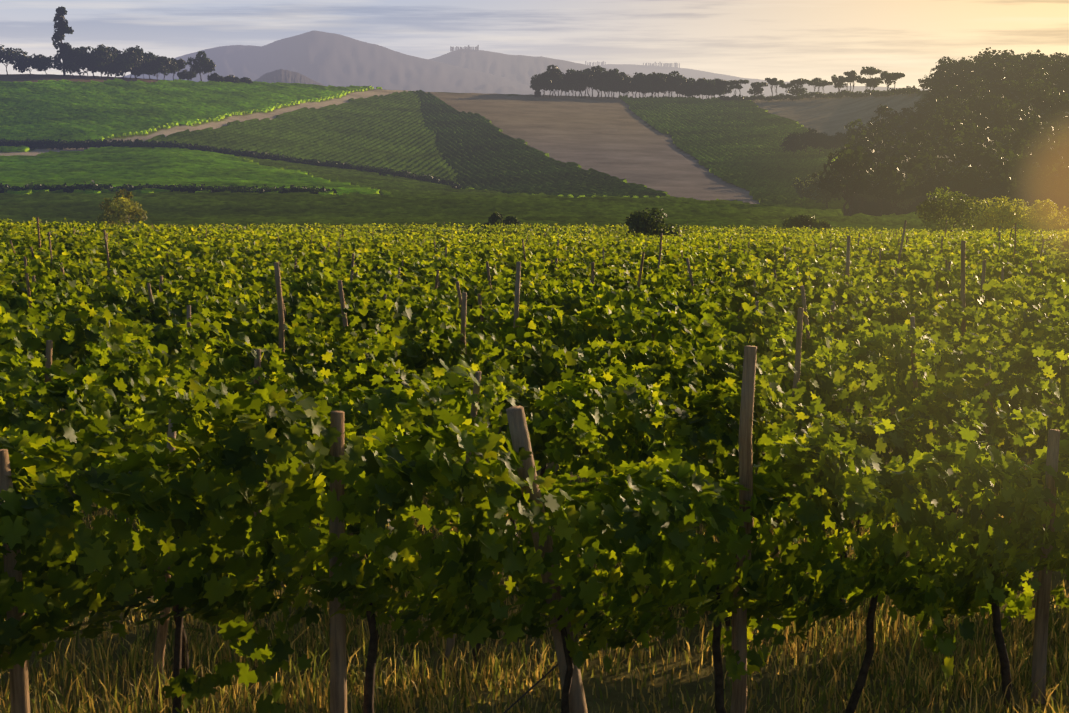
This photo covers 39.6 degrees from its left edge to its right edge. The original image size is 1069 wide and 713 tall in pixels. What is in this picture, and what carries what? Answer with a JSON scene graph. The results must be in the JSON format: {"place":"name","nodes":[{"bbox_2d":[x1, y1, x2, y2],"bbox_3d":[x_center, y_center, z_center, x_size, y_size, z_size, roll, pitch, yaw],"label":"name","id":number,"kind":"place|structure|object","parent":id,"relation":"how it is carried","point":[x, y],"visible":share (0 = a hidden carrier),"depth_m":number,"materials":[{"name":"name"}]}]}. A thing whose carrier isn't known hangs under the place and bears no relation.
{"place":"outdoors","nodes":[
{"label":"outdoors","id":0,"kind":"place"},
{"bbox_2d":[255,69,324,85],"bbox_3d":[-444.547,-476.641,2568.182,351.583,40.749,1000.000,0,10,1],"label":"hill","id":1,"kind":"structure","parent":0,"point":[283,76],"depth_m":2455.65,"materials":[{"name":"grey stone"}]},
{"bbox_2d":[124,31,566,95],"bbox_3d":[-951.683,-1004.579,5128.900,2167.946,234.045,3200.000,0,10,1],"label":"mountain","id":2,"kind":"structure","parent":0,"point":[328,59],"depth_m":4606.97,"materials":[{"name":"stone"}]},
{"bbox_2d":[0,457,1068,712],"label":"grass","id":3,"kind":"structure","parent":0,"point":[910,627],"depth_m":10.25,"materials":[{"name":"plant"}]},
{"bbox_2d":[0,74,1068,712],"bbox_3d":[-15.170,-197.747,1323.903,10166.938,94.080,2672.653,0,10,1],"label":"ground","id":4,"kind":"structure","parent":0,"point":[616,138],"depth_m":11.97,"materials":[{"name":"brown soil"}]},
{"bbox_2d":[0,146,379,194],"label":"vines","id":5,"kind":"object","parent":4,"relation":"on","point":[121,166],"visible":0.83,"depth_m":417.56,"materials":[{"name":"green plant"}]},
{"bbox_2d":[0,78,381,147],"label":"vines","id":6,"kind":"object","parent":4,"relation":"on","point":[65,110],"visible":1,"depth_m":637.07,"materials":[{"name":"green plant"}]},
{"bbox_2d":[142,90,459,185],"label":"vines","id":7,"kind":"object","parent":4,"relation":"on","point":[393,131],"visible":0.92,"depth_m":607.07,"materials":[{"name":"green plant"}]},
{"bbox_2d":[503,663,557,712],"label":"guy wire","id":8,"kind":"object","parent":4,"relation":"on","point":[533,686],"visible":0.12,"depth_m":8.14,"materials":[{"name":"grey metal"}]},
{"bbox_2d":[0,215,1063,712],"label":"wooden posts","id":9,"kind":"object","parent":4,"relation":"on","point":[338,663],"visible":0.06,"depth_m":8.63,"materials":[{"name":"brown wood"}]},
{"bbox_2d":[0,277,1068,712],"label":"vine leaves","id":10,"kind":"object","parent":4,"relation":"on","point":[668,477],"visible":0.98,"depth_m":8.41,"materials":[{"name":"green plant"}]},
{"bbox_2d":[0,248,1068,441],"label":"vine leaves","id":11,"kind":"object","parent":4,"relation":"on","point":[558,327],"visible":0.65,"depth_m":20.07,"materials":[{"name":"green plant"}]},
{"bbox_2d":[0,217,1068,304],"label":"vine leaves","id":12,"kind":"object","parent":4,"relation":"on","point":[140,256],"visible":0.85,"depth_m":47.56,"materials":[{"name":"green plant"}]},
{"bbox_2d":[0,146,1068,231],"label":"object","id":13,"kind":"object","parent":4,"relation":"on","point":[401,200],"visible":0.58,"depth_m":286.34,"materials":[{"name":"green plant"}]},
{"bbox_2d":[0,138,461,194],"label":"hedge tree","id":14,"kind":"object","parent":13,"relation":"on","point":[64,144],"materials":[{"name":"green plant"}]},
{"bbox_2d":[534,90,540,96],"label":"hut","id":15,"kind":"object","parent":4,"relation":"on","point":[537,93],"visible":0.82,"depth_m":903.91,"materials":[{"name":"grey"}]},
{"bbox_2d":[412,90,669,197],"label":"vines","id":16,"kind":"object","parent":4,"relation":"on","point":[495,159],"visible":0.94,"depth_m":546.98,"materials":[{"name":"green plant"}]},
{"bbox_2d":[619,95,840,205],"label":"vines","id":17,"kind":"object","parent":4,"relation":"on","point":[737,142],"visible":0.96,"depth_m":670.83,"materials":[{"name":"green plant"}]},
{"bbox_2d":[811,47,1068,215],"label":"forest tree","id":18,"kind":"object","parent":4,"relation":"on","point":[964,129],"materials":[{"name":"green plant"}]},
{"bbox_2d":[0,0,1068,88],"label":"sky","id":19,"kind":"structure","parent":0,"point":[785,40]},
{"bbox_2d":[429,49,715,98],"bbox_3d":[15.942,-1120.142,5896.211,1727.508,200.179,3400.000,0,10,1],"label":"mountain","id":20,"kind":"structure","parent":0,"point":[522,69],"depth_m":5496.30,"materials":[{"name":"grey stone"}]},
{"bbox_2d":[600,64,931,97],"bbox_3d":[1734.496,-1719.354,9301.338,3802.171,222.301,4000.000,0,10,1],"label":"mountain","id":21,"kind":"structure","parent":0,"point":[631,69],"depth_m":8981.02,"materials":[{"name":"grey stone"}]},
{"bbox_2d":[450,45,679,67],"bbox_3d":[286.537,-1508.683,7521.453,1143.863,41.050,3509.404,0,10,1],"label":"trees","id":22,"kind":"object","parent":21,"relation":"on","point":[596,63],"depth_m":9226.36,"materials":[{"name":"grey plant"}]}
]}

